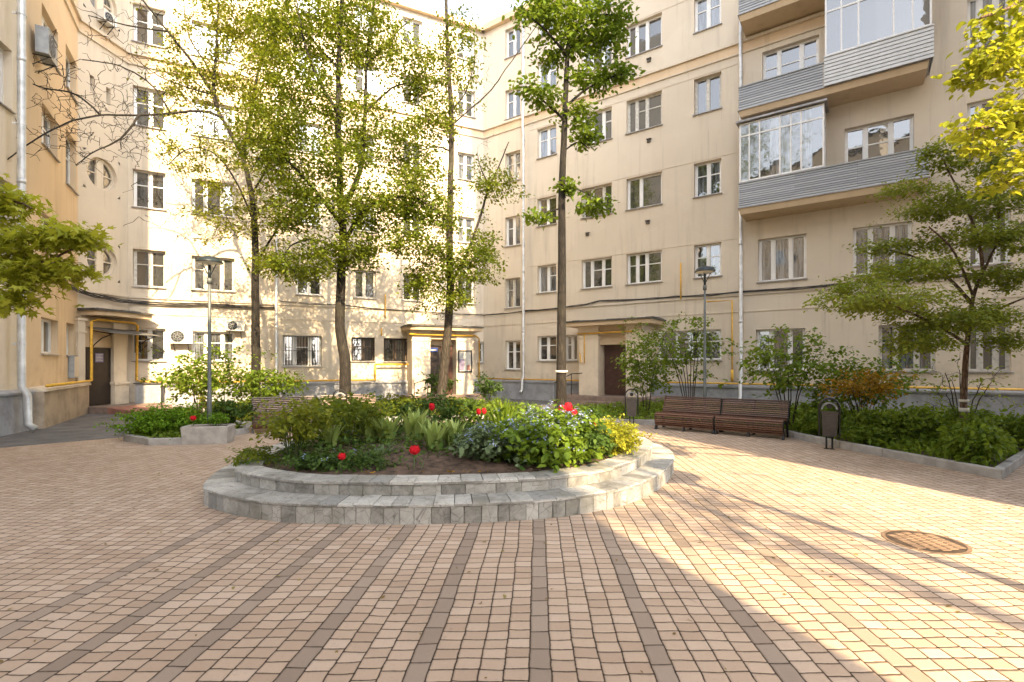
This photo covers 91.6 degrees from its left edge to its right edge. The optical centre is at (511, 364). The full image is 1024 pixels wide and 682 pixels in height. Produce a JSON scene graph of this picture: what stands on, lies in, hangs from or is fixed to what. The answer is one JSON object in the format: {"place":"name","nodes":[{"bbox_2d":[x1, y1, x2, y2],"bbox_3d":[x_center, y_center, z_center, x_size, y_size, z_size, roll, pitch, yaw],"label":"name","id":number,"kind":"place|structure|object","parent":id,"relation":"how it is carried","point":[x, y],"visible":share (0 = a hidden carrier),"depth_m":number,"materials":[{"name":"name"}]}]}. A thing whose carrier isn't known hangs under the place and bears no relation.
{"place":"outdoors","nodes":[
{"label":"outdoors","id":0,"kind":"place"},
{"bbox_2d":[0,398,551,447],"bbox_3d":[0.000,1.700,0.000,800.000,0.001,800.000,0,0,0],"label":"ground","id":1,"kind":"structure","parent":0,"point":[80,428],"depth_m":12.42,"materials":[{"name":"asphalt"}]},
{"bbox_2d":[133,382,162,402],"bbox_3d":[-14.008,1.175,19.207,0.900,0.950,0.500,0,0,-26],"label":"utility box","id":2,"kind":"object","parent":1,"relation":"on","point":[147,392],"visible":0.64,"depth_m":19.04,"materials":[{"name":"metal"}]},
{"bbox_2d":[0,0,1023,435],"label":"apartment building","id":3,"kind":"structure","parent":1,"relation":"on","point":[842,108],"depth_m":19.45,"materials":[{"name":"beige paint"}]},
{"bbox_2d":[12,0,38,431],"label":"drainpipe","id":4,"kind":"object","parent":3,"relation":"attached to","point":[21,179],"visible":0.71,"depth_m":12.17,"materials":[{"name":"metal"}]},
{"bbox_2d":[32,24,57,72],"bbox_3d":[-12.794,-8.547,13.612,0.400,1.016,0.774,0,0,-30],"label":"air conditioner","id":5,"kind":"object","parent":3,"relation":"attached to","point":[45,48],"visible":0.98,"depth_m":13.37,"materials":[{"name":"white metal"}]},
{"bbox_2d":[45,319,151,386],"bbox_3d":[-13.671,-0.430,16.364,1.864,2.385,6.704,0,0,-8],"label":"gas pipe","id":6,"kind":"object","parent":3,"relation":"attached to","point":[91,358],"visible":0.85,"depth_m":17.40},
{"bbox_2d":[87,246,113,276],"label":"window","id":7,"kind":"structure","parent":3,"relation":"in","point":[104,262],"depth_m":18.35,"materials":[{"name":"paint"}]},
{"bbox_2d":[87,158,113,190],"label":"window","id":8,"kind":"structure","parent":3,"relation":"in","point":[105,182],"depth_m":18.27,"materials":[{"name":"paint"}]},
{"bbox_2d":[131,5,165,48],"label":"window","id":9,"kind":"structure","parent":3,"relation":"in","point":[149,36],"depth_m":19.69,"materials":[{"name":"white glass"}]},
{"bbox_2d":[131,328,166,361],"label":"window","id":10,"kind":"structure","parent":3,"relation":"in","point":[158,342],"depth_m":19.74,"materials":[{"name":"white glass"}]},
{"bbox_2d":[131,250,166,288],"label":"window","id":11,"kind":"structure","parent":3,"relation":"in","point":[149,266],"depth_m":19.71,"materials":[{"name":"white glass"}]},
{"bbox_2d":[131,170,166,210],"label":"window","id":12,"kind":"structure","parent":3,"relation":"in","point":[143,189],"depth_m":19.70,"materials":[{"name":"white glass"}]},
{"bbox_2d":[131,87,166,130],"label":"window","id":13,"kind":"structure","parent":3,"relation":"in","point":[141,107],"depth_m":19.70,"materials":[{"name":"white glass"}]},
{"bbox_2d":[65,280,274,308],"bbox_3d":[-13.167,-2.530,17.856,3.688,0.418,8.621,0,0,17],"label":"cable","id":14,"kind":"object","parent":3,"relation":"attached to","point":[74,288],"visible":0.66,"depth_m":19.66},
{"bbox_2d":[168,329,193,350],"bbox_3d":[-13.204,-0.952,19.858,0.816,0.867,0.378,0,0,-26],"label":"air conditioner","id":15,"kind":"object","parent":3,"relation":"attached to","point":[179,336],"visible":1,"depth_m":19.72,"materials":[{"name":"white metal"}]},
{"bbox_2d":[190,101,234,141],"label":"window","id":16,"kind":"structure","parent":3,"relation":"in","point":[198,117],"depth_m":20.64,"materials":[{"name":"white glass"}]},
{"bbox_2d":[190,256,235,292],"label":"window","id":17,"kind":"structure","parent":3,"relation":"in","point":[223,276],"depth_m":20.73,"materials":[{"name":"white glass"}]},
{"bbox_2d":[190,180,235,218],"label":"window","id":18,"kind":"structure","parent":3,"relation":"in","point":[216,201],"depth_m":20.66,"materials":[{"name":"white glass"}]},
{"bbox_2d":[190,22,235,64],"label":"window","id":19,"kind":"structure","parent":3,"relation":"in","point":[196,39],"depth_m":20.51,"materials":[{"name":"white glass"}]},
{"bbox_2d":[192,331,235,361],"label":"window","id":20,"kind":"structure","parent":3,"relation":"in","point":[219,339],"depth_m":20.71,"materials":[{"name":"white glass"}]},
{"bbox_2d":[282,335,322,366],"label":"window","id":21,"kind":"structure","parent":3,"relation":"in","point":[298,351],"depth_m":22.11,"materials":[{"name":"white glass"}]},
{"bbox_2d":[351,337,375,361],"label":"window","id":22,"kind":"structure","parent":3,"relation":"in","point":[362,349],"depth_m":23.22,"materials":[{"name":"black glass"}]},
{"bbox_2d":[353,270,374,298],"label":"window","id":23,"kind":"structure","parent":3,"relation":"in","point":[364,288],"depth_m":23.28,"materials":[{"name":"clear glass"}]},
{"bbox_2d":[384,338,406,362],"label":"window","id":24,"kind":"structure","parent":3,"relation":"in","point":[395,349],"depth_m":23.89,"materials":[{"name":"black glass"}]},
{"bbox_2d":[504,278,520,308],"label":"window","id":25,"kind":"structure","parent":3,"relation":"in","point":[513,285],"depth_m":24.82,"materials":[{"name":"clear glass"}]},
{"bbox_2d":[504,216,520,247],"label":"window","id":26,"kind":"structure","parent":3,"relation":"in","point":[513,224],"depth_m":24.82,"materials":[{"name":"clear glass"}]},
{"bbox_2d":[519,3,524,392],"bbox_3d":[0.508,-8.025,24.045,0.156,18.849,0.462,0,0,38],"label":"drainpipe","id":27,"kind":"object","parent":3,"relation":"attached to","point":[523,227],"visible":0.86,"depth_m":24.05,"materials":[{"name":"metal"}]},
{"bbox_2d":[536,336,555,361],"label":"window","id":28,"kind":"structure","parent":3,"relation":"in","point":[547,344],"depth_m":23.69,"materials":[{"name":"clear glass"}]},
{"bbox_2d":[536,265,556,293],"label":"window","id":29,"kind":"structure","parent":3,"relation":"in","point":[547,274],"depth_m":23.72,"materials":[{"name":"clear glass"}]},
{"bbox_2d":[536,126,556,159],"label":"window","id":30,"kind":"structure","parent":3,"relation":"in","point":[547,137],"depth_m":23.71,"materials":[{"name":"clear glass"}]},
{"bbox_2d":[580,257,612,289],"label":"window","id":31,"kind":"structure","parent":3,"relation":"in","point":[597,273],"depth_m":22.24,"materials":[{"name":"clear glass"}]},
{"bbox_2d":[583,108,612,143],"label":"window","id":32,"kind":"structure","parent":3,"relation":"in","point":[605,116],"depth_m":22.01,"materials":[{"name":"clear glass"}]},
{"bbox_2d":[625,173,662,210],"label":"window","id":33,"kind":"structure","parent":3,"relation":"in","point":[646,191],"depth_m":20.99,"materials":[{"name":"clear glass"}]},
{"bbox_2d":[625,92,662,134],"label":"window","id":34,"kind":"structure","parent":3,"relation":"in","point":[645,113],"depth_m":21.00,"materials":[{"name":"clear glass"}]},
{"bbox_2d":[625,15,662,59],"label":"window","id":35,"kind":"structure","parent":3,"relation":"in","point":[649,34],"depth_m":20.92,"materials":[{"name":"clear glass"}]},
{"bbox_2d":[627,251,662,284],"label":"window","id":36,"kind":"structure","parent":3,"relation":"in","point":[643,268],"depth_m":20.97,"materials":[{"name":"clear glass"}]},
{"bbox_2d":[658,329,721,360],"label":"window","id":37,"kind":"structure","parent":3,"relation":"in","point":[715,353],"depth_m":19.83,"materials":[{"name":"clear glass"}]},
{"bbox_2d":[693,243,721,278],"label":"window","id":38,"kind":"structure","parent":3,"relation":"in","point":[710,254],"depth_m":19.48,"materials":[{"name":"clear glass"}]},
{"bbox_2d":[693,160,721,198],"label":"window","id":39,"kind":"structure","parent":3,"relation":"in","point":[707,175],"depth_m":19.49,"materials":[{"name":"clear glass"}]},
{"bbox_2d":[693,74,721,115],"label":"window","id":40,"kind":"structure","parent":3,"relation":"in","point":[707,90],"depth_m":19.50,"materials":[{"name":"clear glass"}]},
{"bbox_2d":[693,0,721,34],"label":"window","id":41,"kind":"structure","parent":3,"relation":"in","point":[707,12],"depth_m":19.51,"materials":[{"name":"clear glass"}]},
{"bbox_2d":[738,21,742,400],"bbox_3d":[8.478,-8.025,18.470,0.156,18.849,0.462,0,0,38],"label":"drainpipe","id":42,"kind":"object","parent":3,"relation":"attached to","point":[740,72],"visible":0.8,"depth_m":18.47,"materials":[{"name":"metal"}]},
{"bbox_2d":[487,378,1023,390],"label":"gas pipe","id":43,"kind":"object","parent":3,"relation":"attached to","point":[976,388],"visible":0.53,"depth_m":18.11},
{"bbox_2d":[525,269,1011,311],"bbox_3d":[7.568,-2.692,19.286,16.938,0.279,0.056,0,0,35],"label":"cable","id":44,"kind":"object","parent":3,"relation":"attached to","point":[761,290],"visible":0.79,"depth_m":19.24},
{"bbox_2d":[756,234,807,282],"bbox_3d":[9.748,-3.795,17.966,1.629,1.610,0.310,0,0,35],"label":"window","id":45,"kind":"structure","parent":3,"relation":"in","point":[780,259],"depth_m":18.05,"materials":[{"name":"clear glass"}]},
{"bbox_2d":[757,328,806,370],"bbox_3d":[9.707,-0.515,17.995,1.654,1.530,0.310,0,0,35],"label":"window","id":46,"kind":"structure","parent":3,"relation":"in","point":[760,333],"depth_m":18.09,"materials":[{"name":"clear glass"}]},
{"bbox_2d":[763,37,818,79],"bbox_3d":[10.029,-10.675,17.909,1.779,1.550,0.082,0,0,35],"label":"window","id":47,"kind":"structure","parent":3,"relation":"in","point":[806,53],"depth_m":17.90,"materials":[{"name":"clear glass"}]},
{"bbox_2d":[845,115,913,162],"bbox_3d":[12.106,-7.130,16.456,1.833,1.660,0.082,0,0,35],"label":"window","id":48,"kind":"structure","parent":3,"relation":"in","point":[897,135],"depth_m":16.43,"materials":[{"name":"clear glass"}]},
{"bbox_2d":[852,222,911,276],"bbox_3d":[12.115,-3.750,16.311,1.637,1.640,0.310,0,0,35],"label":"window","id":49,"kind":"structure","parent":3,"relation":"in","point":[899,230],"depth_m":16.48,"materials":[{"name":"clear glass"}]},
{"bbox_2d":[879,325,936,371],"bbox_3d":[12.634,-0.515,15.947,1.504,1.530,0.310,0,0,35],"label":"window","id":50,"kind":"structure","parent":3,"relation":"in","point":[921,362],"depth_m":16.06,"materials":[{"name":"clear glass"}]},
{"bbox_2d":[966,0,1009,50],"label":"window","id":51,"kind":"structure","parent":3,"relation":"in","point":[973,6],"depth_m":15.00,"materials":[{"name":"clear glass"}]},
{"bbox_2d":[967,210,1013,266],"bbox_3d":[14.211,-3.750,14.845,1.040,1.640,0.310,0,0,35],"label":"window","id":52,"kind":"structure","parent":3,"relation":"in","point":[972,256],"depth_m":14.91,"materials":[{"name":"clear glass"}]},
{"bbox_2d":[968,322,1013,372],"bbox_3d":[14.211,-0.515,14.845,1.040,1.530,0.310,0,0,35],"label":"window","id":53,"kind":"structure","parent":3,"relation":"in","point":[978,363],"depth_m":14.94,"materials":[{"name":"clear glass"}]},
{"bbox_2d":[409,0,524,23],"label":"sky","id":54,"kind":"structure","parent":0,"point":[487,10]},
{"bbox_2d":[0,404,1023,681],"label":"paving","id":55,"kind":"structure","parent":0,"point":[88,592],"depth_m":3.90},
{"bbox_2d":[0,173,122,321],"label":"tree","id":56,"kind":"object","parent":55,"relation":"on","point":[24,269],"visible":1,"depth_m":6.37,"materials":[{"name":"green plant"}]},
{"bbox_2d":[123,410,248,444],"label":"kerb","id":57,"kind":"structure","parent":55,"relation":"on","point":[138,439],"depth_m":10.54,"materials":[{"name":"concrete"}]},
{"bbox_2d":[180,424,235,444],"bbox_3d":[-6.550,1.506,10.750,0.920,0.381,0.460,0,0,-10],"label":"planter trough","id":58,"kind":"object","parent":55,"relation":"on","point":[195,434],"visible":0.99,"depth_m":10.55,"materials":[{"name":"concrete"}]},
{"bbox_2d":[252,396,312,433],"bbox_3d":[-5.867,1.273,12.839,1.508,0.846,0.798,0,0,-28],"label":"bench","id":59,"kind":"object","parent":55,"relation":"on","point":[255,400],"visible":0.36,"depth_m":12.87,"materials":[{"name":"brown wood"}]},
{"bbox_2d":[203,422,673,524],"bbox_3d":[-0.754,1.437,8.480,7.000,0.527,6.462,0,0,0],"label":"raised flowerbed","id":60,"kind":"object","parent":55,"relation":"on","point":[436,491],"visible":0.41,"depth_m":5.71,"materials":[{"name":"stone"}]},
{"bbox_2d":[222,442,281,466],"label":"garden plant","id":61,"kind":"object","parent":60,"relation":"on","point":[253,454],"visible":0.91,"depth_m":6.63,"materials":[{"name":"green plant"}]},
{"bbox_2d":[234,396,346,458],"bbox_3d":[-3.033,0.907,7.019,1.565,0.960,1.296,0,0,44],"label":"garden plant","id":62,"kind":"object","parent":60,"relation":"on","point":[294,418],"visible":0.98,"depth_m":6.84,"materials":[{"name":"green plant"}]},
{"bbox_2d":[240,448,428,472],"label":"garden plant","id":63,"kind":"object","parent":60,"relation":"on","point":[305,462],"visible":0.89,"depth_m":6.25,"materials":[{"name":"green plant"}]},
{"bbox_2d":[300,391,409,444],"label":"garden plant","id":64,"kind":"object","parent":60,"relation":"on","point":[337,406],"visible":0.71,"depth_m":7.78,"materials":[{"name":"green plant"}]},
{"bbox_2d":[370,414,404,442],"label":"hosta","id":65,"kind":"object","parent":60,"relation":"on","point":[390,425],"visible":0.74,"depth_m":7.70,"materials":[{"name":"green plant"}]},
{"bbox_2d":[399,407,429,440],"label":"hosta","id":66,"kind":"object","parent":60,"relation":"on","point":[412,424],"visible":0.75,"depth_m":7.79,"materials":[{"name":"green plant"}]},
{"bbox_2d":[361,389,506,425],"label":"garden plant","id":67,"kind":"object","parent":60,"relation":"on","point":[439,408],"visible":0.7,"depth_m":10.08,"materials":[{"name":"green plant"}]},
{"bbox_2d":[418,419,452,449],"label":"hosta","id":68,"kind":"object","parent":60,"relation":"on","point":[432,430],"visible":0.75,"depth_m":7.14,"materials":[{"name":"green plant"}]},
{"bbox_2d":[273,415,620,472],"bbox_3d":[-0.765,1.196,8.497,5.449,0.503,4.904,0,0,0],"label":"ground cover","id":69,"kind":"object","parent":60,"relation":"on","point":[316,445],"visible":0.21,"depth_m":7.22,"materials":[{"name":"brown plant"}]},
{"bbox_2d":[447,420,541,466],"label":"garden plant","id":70,"kind":"object","parent":60,"relation":"on","point":[474,440],"visible":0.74,"depth_m":6.51,"materials":[{"name":"green plant"}]},
{"bbox_2d":[442,396,559,425],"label":"garden plant","id":71,"kind":"object","parent":60,"relation":"on","point":[485,417],"visible":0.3,"depth_m":9.51,"materials":[{"name":"green plant"}]},
{"bbox_2d":[481,400,606,452],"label":"garden plant","id":72,"kind":"object","parent":60,"relation":"on","point":[547,414],"visible":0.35,"depth_m":7.42,"materials":[{"name":"green plant"}]},
{"bbox_2d":[485,415,604,472],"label":"garden plant","id":73,"kind":"object","parent":60,"relation":"on","point":[556,445],"visible":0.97,"depth_m":6.33,"materials":[{"name":"green plant"}]},
{"bbox_2d":[560,416,620,461],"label":"garden plant","id":74,"kind":"object","parent":60,"relation":"on","point":[595,441],"visible":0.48,"depth_m":6.84,"materials":[{"name":"green plant"}]},
{"bbox_2d":[591,413,656,454],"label":"garden plant","id":75,"kind":"object","parent":60,"relation":"on","point":[626,439],"visible":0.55,"depth_m":7.30,"materials":[{"name":"yellow plant"}]},
{"bbox_2d":[654,396,722,433],"bbox_3d":[4.543,1.273,12.847,1.508,0.846,0.798,0,0,39],"label":"bench","id":76,"kind":"object","parent":55,"relation":"on","point":[669,411],"visible":0.91,"depth_m":12.78,"materials":[{"name":"brown wood"}]},
{"bbox_2d":[714,398,789,439],"bbox_3d":[5.728,1.273,11.895,1.508,0.846,0.798,0,0,39],"label":"bench","id":77,"kind":"object","parent":55,"relation":"on","point":[740,416],"visible":1,"depth_m":11.82,"materials":[{"name":"brown wood"}]},
{"bbox_2d":[579,406,1023,479],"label":"kerb","id":78,"kind":"structure","parent":55,"relation":"on","point":[1006,467],"depth_m":8.59,"materials":[{"name":"concrete"}]},
{"bbox_2d":[818,398,840,449],"bbox_3d":[6.369,1.183,9.984,0.372,1.026,0.300,0,0,28],"label":"litter bin","id":79,"kind":"object","parent":55,"relation":"on","point":[830,421],"visible":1,"depth_m":9.90,"materials":[{"name":"black metal"}]},
{"bbox_2d":[881,529,971,554],"bbox_3d":[3.950,1.691,4.760,0.670,0.008,0.670,0,0,0],"label":"manhole cover","id":80,"kind":"object","parent":55,"relation":"on","point":[926,542],"visible":1,"depth_m":4.72,"materials":[{"name":"metal"}]},
{"bbox_2d":[930,0,1023,201],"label":"tree","id":81,"kind":"object","parent":55,"relation":"on","point":[997,64],"visible":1,"depth_m":4.99,"materials":[{"name":"yellow plant"}]},
{"bbox_2d":[578,408,1022,466],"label":"bed soil","id":82,"kind":"structure","parent":0,"point":[922,452],"depth_m":9.35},
{"bbox_2d":[502,0,645,407],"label":"tree","id":83,"kind":"object","parent":82,"relation":"on","point":[572,39],"visible":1,"depth_m":14.81,"materials":[{"name":"green plant"}]},
{"bbox_2d":[610,316,682,414],"bbox_3d":[4.344,0.043,15.953,2.178,3.214,2.788,0,0,21],"label":"shrub","id":84,"kind":"object","parent":82,"relation":"on","point":[645,366],"visible":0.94,"depth_m":15.79,"materials":[{"name":"green plant"}]},
{"bbox_2d":[639,311,742,407],"bbox_3d":[5.394,0.087,14.829,2.792,3.124,2.080,0,0,-25],"label":"shrub","id":85,"kind":"object","parent":82,"relation":"on","point":[688,353],"visible":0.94,"depth_m":14.71,"materials":[{"name":"green plant"}]},
{"bbox_2d":[694,266,714,419],"bbox_3d":[5.271,-0.546,13.600,0.544,4.293,0.544,0,0,0],"label":"street lamp","id":86,"kind":"object","parent":82,"relation":"on","point":[705,270],"visible":0.91,"depth_m":13.57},
{"bbox_2d":[552,398,1023,466],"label":"ground cover","id":87,"kind":"object","parent":82,"relation":"on","point":[655,407],"visible":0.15,"depth_m":11.29,"materials":[{"name":"green plant"}]},
{"bbox_2d":[716,324,865,426],"bbox_3d":[7.135,0.317,12.390,3.667,2.661,2.228,0,0,0],"label":"shrub","id":88,"kind":"object","parent":82,"relation":"on","point":[783,381],"visible":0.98,"depth_m":12.22,"materials":[{"name":"green plant"}]},
{"bbox_2d":[794,405,849,434],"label":"bed plant","id":89,"kind":"object","parent":82,"relation":"on","point":[812,416],"visible":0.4,"depth_m":11.18,"materials":[{"name":"green plant"}]},
{"bbox_2d":[798,346,929,415],"bbox_3d":[8.559,0.598,11.944,3.641,2.109,1.797,0,0,0],"label":"shrub","id":90,"kind":"object","parent":82,"relation":"on","point":[873,400],"visible":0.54,"depth_m":11.85,"materials":[{"name":"green plant"}]},
{"bbox_2d":[813,365,918,422],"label":"shrub","id":91,"kind":"object","parent":82,"relation":"on","point":[869,381],"visible":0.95,"depth_m":10.95,"materials":[{"name":"green plant"}]},
{"bbox_2d":[843,424,896,445],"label":"bed plant","id":92,"kind":"object","parent":82,"relation":"on","point":[871,430],"visible":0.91,"depth_m":9.80,"materials":[{"name":"green plant"}]},
{"bbox_2d":[842,406,906,439],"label":"bed plant","id":93,"kind":"object","parent":82,"relation":"on","point":[866,418],"visible":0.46,"depth_m":10.39,"materials":[{"name":"green plant"}]},
{"bbox_2d":[802,135,1023,419],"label":"maple tree","id":94,"kind":"object","parent":82,"relation":"on","point":[986,317],"visible":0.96,"depth_m":9.44,"materials":[{"name":"green plant"}]},
{"bbox_2d":[873,402,952,447],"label":"bed plant","id":95,"kind":"object","parent":82,"relation":"on","point":[911,418],"visible":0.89,"depth_m":9.64,"materials":[{"name":"green plant"}]},
{"bbox_2d":[889,349,1023,415],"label":"shrub","id":96,"kind":"object","parent":82,"relation":"on","point":[952,398],"visible":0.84,"depth_m":10.59,"materials":[{"name":"green plant"}]},
{"bbox_2d":[931,412,1010,451],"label":"bed plant","id":97,"kind":"object","parent":82,"relation":"on","point":[986,419],"visible":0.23,"depth_m":8.94,"materials":[{"name":"green plant"}]},
{"bbox_2d":[936,420,1017,461],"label":"bed plant","id":98,"kind":"object","parent":82,"relation":"on","point":[991,440],"visible":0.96,"depth_m":7.98,"materials":[{"name":"green plant"}]},
{"bbox_2d":[982,408,1023,449],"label":"bed plant","id":99,"kind":"object","parent":82,"relation":"on","point":[1012,425],"visible":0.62,"depth_m":9.16,"materials":[{"name":"green plant"}]},
{"label":"bed soil","id":100,"kind":"structure","parent":0,"visible":0},
{"bbox_2d":[7,0,326,409],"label":"tree","id":101,"kind":"object","parent":100,"relation":"on","point":[213,76],"visible":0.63,"depth_m":16.19,"materials":[{"name":"green plant"}]},
{"bbox_2d":[215,367,308,408],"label":"shrub","id":102,"kind":"object","parent":100,"relation":"on","point":[276,390],"visible":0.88,"depth_m":14.73,"materials":[{"name":"green plant"}]},
{"bbox_2d":[211,0,468,399],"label":"tree","id":103,"kind":"object","parent":100,"relation":"on","point":[406,207],"visible":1,"depth_m":14.74,"materials":[{"name":"green plant"}]},
{"bbox_2d":[203,393,510,420],"bbox_3d":[-5.865,1.475,17.786,11.355,0.601,7.532,0,0,-16],"label":"ground cover","id":104,"kind":"object","parent":100,"relation":"on","point":[401,399],"visible":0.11,"depth_m":18.48,"materials":[{"name":"green plant"}]},
{"bbox_2d":[389,0,536,413],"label":"tree","id":105,"kind":"object","parent":100,"relation":"on","point":[451,294],"visible":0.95,"depth_m":15.83,"materials":[{"name":"green plant"}]},
{"bbox_2d":[473,371,504,402],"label":"shrub","id":106,"kind":"object","parent":100,"relation":"on","point":[486,388],"visible":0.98,"depth_m":18.85,"materials":[{"name":"green plant"}]},
{"label":"bed soil","id":107,"kind":"structure","parent":0,"visible":0},
{"bbox_2d":[93,401,230,439],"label":"shrub","id":108,"kind":"object","parent":107,"relation":"on","point":[169,418],"visible":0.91,"depth_m":11.11,"materials":[{"name":"green plant"}]},
{"bbox_2d":[128,406,242,437],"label":"ground cover","id":109,"kind":"object","parent":107,"relation":"on","point":[160,433],"visible":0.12,"depth_m":10.96,"materials":[{"name":"green plant"}]},
{"bbox_2d":[136,336,277,413],"bbox_3d":[-8.575,0.422,14.159,3.852,2.455,2.794,0,0,-14],"label":"shrub","id":110,"kind":"object","parent":107,"relation":"on","point":[185,378],"visible":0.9,"depth_m":13.77,"materials":[{"name":"green plant"}]},
{"bbox_2d":[195,256,223,423],"bbox_3d":[-6.720,-0.405,11.050,0.544,4.010,0.544,0,0,0],"label":"street lamp","id":111,"kind":"object","parent":107,"relation":"on","point":[209,261],"visible":0.91,"depth_m":11.02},
{"bbox_2d":[200,398,259,423],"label":"shrub","id":112,"kind":"object","parent":107,"relation":"on","point":[231,409],"visible":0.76,"depth_m":12.05,"materials":[{"name":"green plant"}]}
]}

